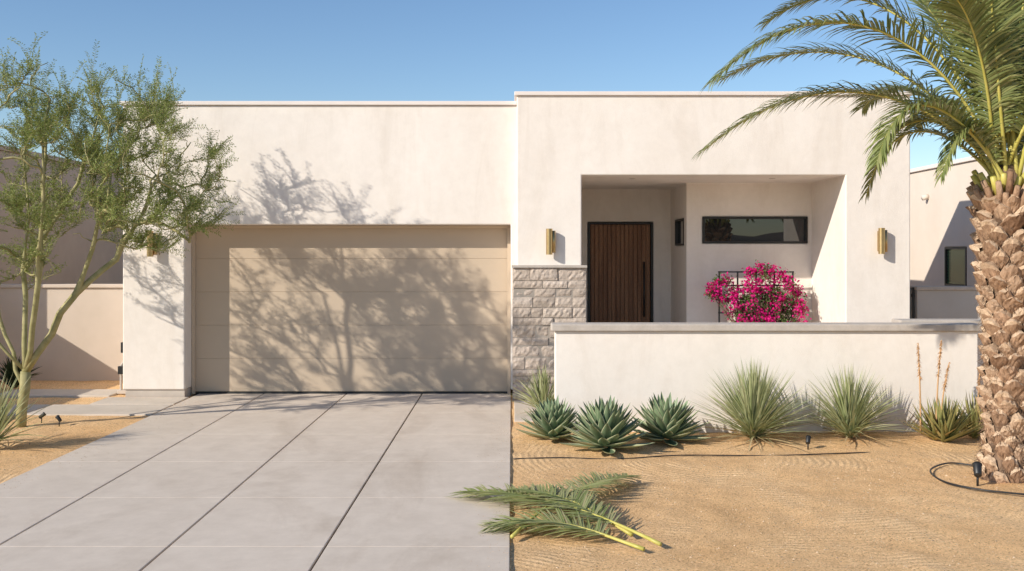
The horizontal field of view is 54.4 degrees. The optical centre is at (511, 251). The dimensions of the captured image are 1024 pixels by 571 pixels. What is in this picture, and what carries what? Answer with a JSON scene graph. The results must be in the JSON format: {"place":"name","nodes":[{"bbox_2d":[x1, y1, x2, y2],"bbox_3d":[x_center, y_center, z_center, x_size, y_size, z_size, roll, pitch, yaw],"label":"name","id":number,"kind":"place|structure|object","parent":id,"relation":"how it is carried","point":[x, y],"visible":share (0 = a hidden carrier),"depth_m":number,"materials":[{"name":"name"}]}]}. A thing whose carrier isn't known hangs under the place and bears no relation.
{"place":"outdoors","nodes":[
{"label":"outdoors","id":0,"kind":"place"},
{"bbox_2d":[0,145,122,283],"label":"neighbor house","id":1,"kind":"structure","parent":0,"point":[71,248],"depth_m":20.69,"materials":[{"name":"brown paint"}]},
{"bbox_2d":[0,394,510,570],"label":"driveway","id":2,"kind":"structure","parent":0,"point":[299,482],"depth_m":9.01,"materials":[{"name":"concrete"}]},
{"bbox_2d":[444,483,661,545],"bbox_3d":[0.357,2.067,8.186,2.262,0.181,0.765,0,0,37],"label":"fallen palm frond","id":3,"kind":"object","parent":2,"relation":"on","point":[510,495],"visible":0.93,"depth_m":8.08,"materials":[{"name":"green plant"}]},
{"bbox_2d":[478,504,644,550],"bbox_3d":[0.384,2.089,7.682,1.406,0.136,0.670,0,0,18],"label":"fallen palm frond","id":4,"kind":"object","parent":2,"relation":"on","point":[569,525],"visible":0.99,"depth_m":7.61,"materials":[{"name":"green plant"}]},
{"bbox_2d":[0,0,1017,168],"label":"sky","id":5,"kind":"structure","parent":0,"point":[221,50],"materials":[{"name":"blue"}]},
{"bbox_2d":[0,380,1023,570],"bbox_3d":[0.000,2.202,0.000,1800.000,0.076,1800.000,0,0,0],"label":"ground","id":6,"kind":"structure","parent":0,"point":[1008,519],"depth_m":8.74,"materials":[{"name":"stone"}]},
{"bbox_2d":[0,356,41,387],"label":"shrub","id":7,"kind":"object","parent":6,"relation":"on","point":[8,373],"visible":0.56,"depth_m":15.67,"materials":[{"name":"green plant"}]},
{"bbox_2d":[0,371,58,444],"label":"yucca plant","id":8,"kind":"object","parent":6,"relation":"on","point":[4,421],"visible":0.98,"depth_m":10.99,"materials":[{"name":"green plant"}]},
{"bbox_2d":[38,412,45,422],"bbox_3d":[-5.982,2.115,12.674,0.092,0.150,0.055,0,0,-24],"label":"landscape spotlight","id":9,"kind":"object","parent":6,"relation":"on","point":[43,414],"visible":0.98,"depth_m":12.66,"materials":[{"name":"black metal"}]},
{"bbox_2d":[55,415,61,425],"bbox_3d":[-5.667,2.115,12.445,0.092,0.150,0.055,0,0,30],"label":"landscape spotlight","id":10,"kind":"object","parent":6,"relation":"on","point":[58,418],"visible":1,"depth_m":12.43,"materials":[{"name":"black metal"}]},
{"bbox_2d":[0,284,122,380],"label":"boundary wall","id":11,"kind":"structure","parent":6,"relation":"on","point":[85,343],"depth_m":16.90,"materials":[{"name":"beige paint"}]},
{"bbox_2d":[1,389,188,415],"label":"side walkway","id":12,"kind":"structure","parent":6,"relation":"on","point":[109,405],"depth_m":14.09,"materials":[{"name":"concrete"}]},
{"bbox_2d":[117,342,124,393],"bbox_3d":[-5.920,1.770,15.200,0.180,0.780,0.140,0,0,0],"label":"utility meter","id":13,"kind":"object","parent":6,"relation":"on","point":[120,372],"visible":0.24,"depth_m":15.15,"materials":[{"name":"beige metal"}]},
{"bbox_2d":[0,31,245,427],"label":"palo verde tree","id":14,"kind":"object","parent":6,"relation":"on","point":[97,158],"visible":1,"depth_m":12.27,"materials":[{"name":"green plant"}]},
{"bbox_2d":[125,387,192,396],"bbox_3d":[-5.320,2.155,19.365,0.880,0.209,9.070,0,0,0],"label":"footing","id":15,"kind":"object","parent":6,"relation":"on","point":[186,392],"visible":0.21,"depth_m":14.83,"materials":[{"name":"grey concrete"}]},
{"bbox_2d":[123,105,516,389],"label":"garage walls","id":16,"kind":"structure","parent":6,"relation":"on","point":[375,165],"depth_m":14.80,"materials":[{"name":"white paint"}]},
{"bbox_2d":[147,231,156,256],"bbox_3d":[-5.322,-0.120,14.726,0.139,0.380,0.145,0,0,0],"label":"wall sconce","id":17,"kind":"object","parent":16,"relation":"attached to","point":[150,253],"depth_m":14.67,"materials":[{"name":"gold metal"}]},
{"bbox_2d":[120,101,516,105],"bbox_3d":[-2.881,-2.211,19.433,5.899,0.059,9.335,0,0,0],"label":"garage parapet coping","id":18,"kind":"object","parent":16,"relation":"on","point":[349,102],"visible":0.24,"depth_m":14.77,"materials":[{"name":"beige paint"}]},
{"bbox_2d":[191,225,510,393],"bbox_3d":[-2.445,0.879,15.141,4.846,2.562,0.062,0,0,0],"label":"garage door trim","id":19,"kind":"structure","parent":16,"relation":"attached to","point":[193,313],"depth_m":15.11,"materials":[{"name":"beige paint"}]},
{"bbox_2d":[196,228,506,390],"bbox_3d":[-2.445,0.863,15.195,4.846,2.531,0.040,0,0,0],"label":"garage door","id":20,"kind":"structure","parent":16,"relation":"in","point":[351,309],"depth_m":15.18,"materials":[{"name":"beige metal"}]},
{"bbox_2d":[194,391,506,394],"bbox_3d":[-2.445,0.905,15.194,4.846,2.610,0.068,0,0,0],"label":"garage door seal","id":21,"kind":"object","parent":20,"relation":"attached to","point":[351,392],"visible":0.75,"depth_m":15.16,"materials":[{"name":"black rubber"}]},
{"bbox_2d":[506,363,553,414],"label":"yucca plant","id":22,"kind":"object","parent":6,"relation":"on","point":[541,390],"visible":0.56,"depth_m":13.33,"materials":[{"name":"green plant"}]},
{"bbox_2d":[517,396,579,439],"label":"agave plant","id":23,"kind":"object","parent":6,"relation":"on","point":[550,419],"visible":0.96,"depth_m":11.36,"materials":[{"name":"green plant"}]},
{"bbox_2d":[512,265,586,400],"bbox_3d":[0.544,1.202,14.565,1.098,2.015,0.169,0,0,0],"label":"stone veneer","id":24,"kind":"object","parent":6,"relation":"on","point":[544,296],"visible":0.62,"depth_m":14.52,"materials":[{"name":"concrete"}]},
{"bbox_2d":[495,482,633,536],"bbox_3d":[0.477,2.063,8.227,1.550,0.187,0.629,0,0,38],"label":"fallen palm frond","id":25,"kind":"object","parent":6,"relation":"on","point":[540,489],"visible":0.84,"depth_m":8.20,"materials":[{"name":"green plant"}]},
{"bbox_2d":[510,471,641,538],"bbox_3d":[0.502,2.063,8.506,0.660,0.179,2.329,0,0,34],"label":"fallen palm frond","id":26,"kind":"object","parent":6,"relation":"on","point":[598,481],"visible":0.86,"depth_m":8.75,"materials":[{"name":"green plant"}]},
{"bbox_2d":[561,395,651,453],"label":"agave plant","id":27,"kind":"object","parent":6,"relation":"on","point":[602,424],"visible":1,"depth_m":10.78,"materials":[{"name":"green plant"}]},
{"bbox_2d":[628,392,710,445],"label":"agave plant","id":28,"kind":"object","parent":6,"relation":"on","point":[668,419],"visible":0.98,"depth_m":11.25,"materials":[{"name":"green plant"}]},
{"bbox_2d":[514,452,867,458],"bbox_3d":[2.027,2.180,10.606,4.030,0.034,0.137,0,0,-6],"label":"irrigation hose","id":29,"kind":"object","parent":6,"relation":"on","point":[688,455],"visible":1,"depth_m":10.61,"materials":[{"name":"black rubber"}]},
{"bbox_2d":[517,96,909,321],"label":"entry walls","id":30,"kind":"structure","parent":6,"relation":"on","point":[581,160],"depth_m":14.65,"materials":[{"name":"white paint"}]},
{"bbox_2d":[546,229,555,254],"bbox_3d":[0.568,-0.150,14.576,0.139,0.380,0.145,0,0,0],"label":"wall sconce","id":31,"kind":"object","parent":30,"relation":"attached to","point":[550,241],"depth_m":14.52,"materials":[{"name":"gold metal"}]},
{"bbox_2d":[588,222,652,321],"bbox_3d":[1.950,0.797,17.940,1.170,2.665,0.120,0,0,0],"label":"front door","id":32,"kind":"structure","parent":30,"relation":"attached to","point":[619,253],"depth_m":17.93,"materials":[{"name":"brown wood"}]},
{"bbox_2d":[643,262,644,316],"bbox_3d":[2.370,0.670,17.891,0.036,0.980,0.098,0,0,0],"label":"door handle","id":33,"kind":"object","parent":32,"relation":"attached to","point":[643,289],"visible":1,"depth_m":17.84,"materials":[{"name":"black metal"}]},
{"bbox_2d":[675,218,683,245],"bbox_3d":[2.912,-0.335,16.965,0.130,0.448,0.868,0,0,0],"label":"side window","id":34,"kind":"structure","parent":30,"relation":"attached to","point":[679,231],"depth_m":17.21,"materials":[{"name":"black glass"}]},
{"bbox_2d":[514,91,911,100],"bbox_3d":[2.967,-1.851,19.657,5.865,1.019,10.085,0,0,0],"label":"entry parapet coping","id":35,"kind":"object","parent":30,"relation":"on","point":[647,93],"visible":0.09,"depth_m":14.62,"materials":[{"name":"white paint"}]},
{"bbox_2d":[702,217,807,242],"bbox_3d":[3.980,-0.358,16.350,1.718,0.435,0.140,0,0,0],"label":"clerestory window","id":36,"kind":"structure","parent":30,"relation":"attached to","point":[754,229],"depth_m":16.33,"materials":[{"name":"black glass"}]},
{"bbox_2d":[877,228,887,253],"bbox_3d":[5.428,-0.160,14.576,0.139,0.380,0.145,0,0,0],"label":"wall sconce","id":37,"kind":"object","parent":30,"relation":"attached to","point":[882,240],"depth_m":14.53,"materials":[{"name":"gold metal"}]},
{"bbox_2d":[688,357,831,452],"bbox_3d":[2.761,1.780,11.497,1.821,1.209,1.776,0,0,0],"label":"yucca plant","id":38,"kind":"object","parent":6,"relation":"on","point":[749,400],"visible":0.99,"depth_m":11.37,"materials":[{"name":"green plant"}]},
{"bbox_2d":[551,319,983,432],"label":"garden wall","id":39,"kind":"structure","parent":6,"relation":"on","point":[635,364],"depth_m":12.00,"materials":[{"name":"paint"}]},
{"bbox_2d":[805,435,810,449],"bbox_3d":[3.262,2.107,10.978,0.062,0.167,0.105,0,0,28],"label":"landscape spotlight","id":40,"kind":"object","parent":6,"relation":"on","point":[808,438],"visible":1,"depth_m":10.96,"materials":[{"name":"black metal"}]},
{"bbox_2d":[782,362,916,443],"bbox_3d":[3.994,1.772,11.574,1.654,1.033,1.599,0,0,-42],"label":"yucca plant","id":41,"kind":"object","parent":6,"relation":"on","point":[852,417],"visible":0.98,"depth_m":11.50,"materials":[{"name":"green plant"}]},
{"bbox_2d":[692,0,1023,484],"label":"palm tree","id":42,"kind":"object","parent":6,"relation":"on","point":[989,34],"visible":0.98,"depth_m":9.41,"materials":[{"name":"green plant"}]},
{"bbox_2d":[896,340,980,441],"bbox_3d":[4.923,1.585,11.436,0.875,1.151,1.020,0,0,-42],"label":"aloe plant","id":43,"kind":"object","parent":6,"relation":"on","point":[945,423],"visible":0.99,"depth_m":11.33,"materials":[{"name":"green plant"}]},
{"bbox_2d":[910,286,980,318],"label":"boundary wall","id":44,"kind":"structure","parent":6,"relation":"on","point":[945,302],"depth_m":15.60,"materials":[{"name":"grey paint"}]},
{"bbox_2d":[910,287,914,318],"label":"side gate","id":45,"kind":"structure","parent":44,"relation":"attached to","point":[912,295],"depth_m":15.66,"materials":[{"name":"black metal"}]},
{"bbox_2d":[954,372,983,438],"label":"aloe plant","id":46,"kind":"object","parent":6,"relation":"on","point":[976,416],"visible":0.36,"depth_m":11.52,"materials":[{"name":"green plant"}]},
{"bbox_2d":[929,462,1023,494],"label":"irrigation hose","id":47,"kind":"object","parent":6,"relation":"on","point":[933,475],"visible":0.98,"depth_m":9.21,"materials":[{"name":"black rubber"}]},
{"bbox_2d":[972,461,981,485],"bbox_3d":[4.350,2.077,9.313,0.089,0.227,0.151,0,0,28],"label":"landscape spotlight","id":48,"kind":"object","parent":6,"relation":"on","point":[977,468],"visible":1,"depth_m":9.29,"materials":[{"name":"black metal"}]},
{"bbox_2d":[910,161,1023,318],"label":"walls","id":49,"kind":"structure","parent":0,"point":[941,216],"depth_m":19.13,"materials":[{"name":"beige paint"}]},
{"bbox_2d":[921,194,928,199],"bbox_3d":[8.140,-1.075,19.600,0.144,0.126,0.099,0,0,0],"label":"roof scupper","id":50,"kind":"object","parent":49,"relation":"attached to","point":[925,197],"visible":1,"depth_m":19.56,"materials":[{"name":"beige paint"}]},
{"bbox_2d":[944,247,966,285],"bbox_3d":[8.235,0.275,18.405,0.090,0.728,0.888,0,0,0],"label":"window","id":51,"kind":"structure","parent":49,"relation":"attached to","point":[955,266],"depth_m":18.46,"materials":[{"name":"black glass"}]},
{"bbox_2d":[910,150,1018,172],"bbox_3d":[14.075,-1.661,22.275,11.850,0.079,11.450,0,0,0],"label":"coping","id":52,"kind":"object","parent":49,"relation":"on","point":[934,166],"depth_m":19.12,"materials":[{"name":"white paint"}]},
{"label":"entry patio","id":53,"kind":"structure","parent":0,"visible":0},
{"bbox_2d":[514,400,537,421],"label":"entry walkway","id":54,"kind":"structure","parent":53,"relation":"on","point":[520,409],"depth_m":13.57,"materials":[{"name":"concrete"}]},
{"bbox_2d":[718,271,793,321],"bbox_3d":[3.923,1.210,16.000,1.215,1.800,0.025,0,0,0],"label":"garden trellis","id":55,"kind":"object","parent":53,"relation":"on","point":[737,272],"visible":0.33,"depth_m":15.99,"materials":[{"name":"black metal"}]},
{"bbox_2d":[704,260,810,321],"bbox_3d":[3.889,1.119,15.800,1.702,1.992,0.598,0,0,0],"label":"bougainvillea bush","id":56,"kind":"object","parent":53,"relation":"on","point":[768,310],"visible":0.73,"depth_m":15.79,"materials":[{"name":"pink plant"}]}
]}

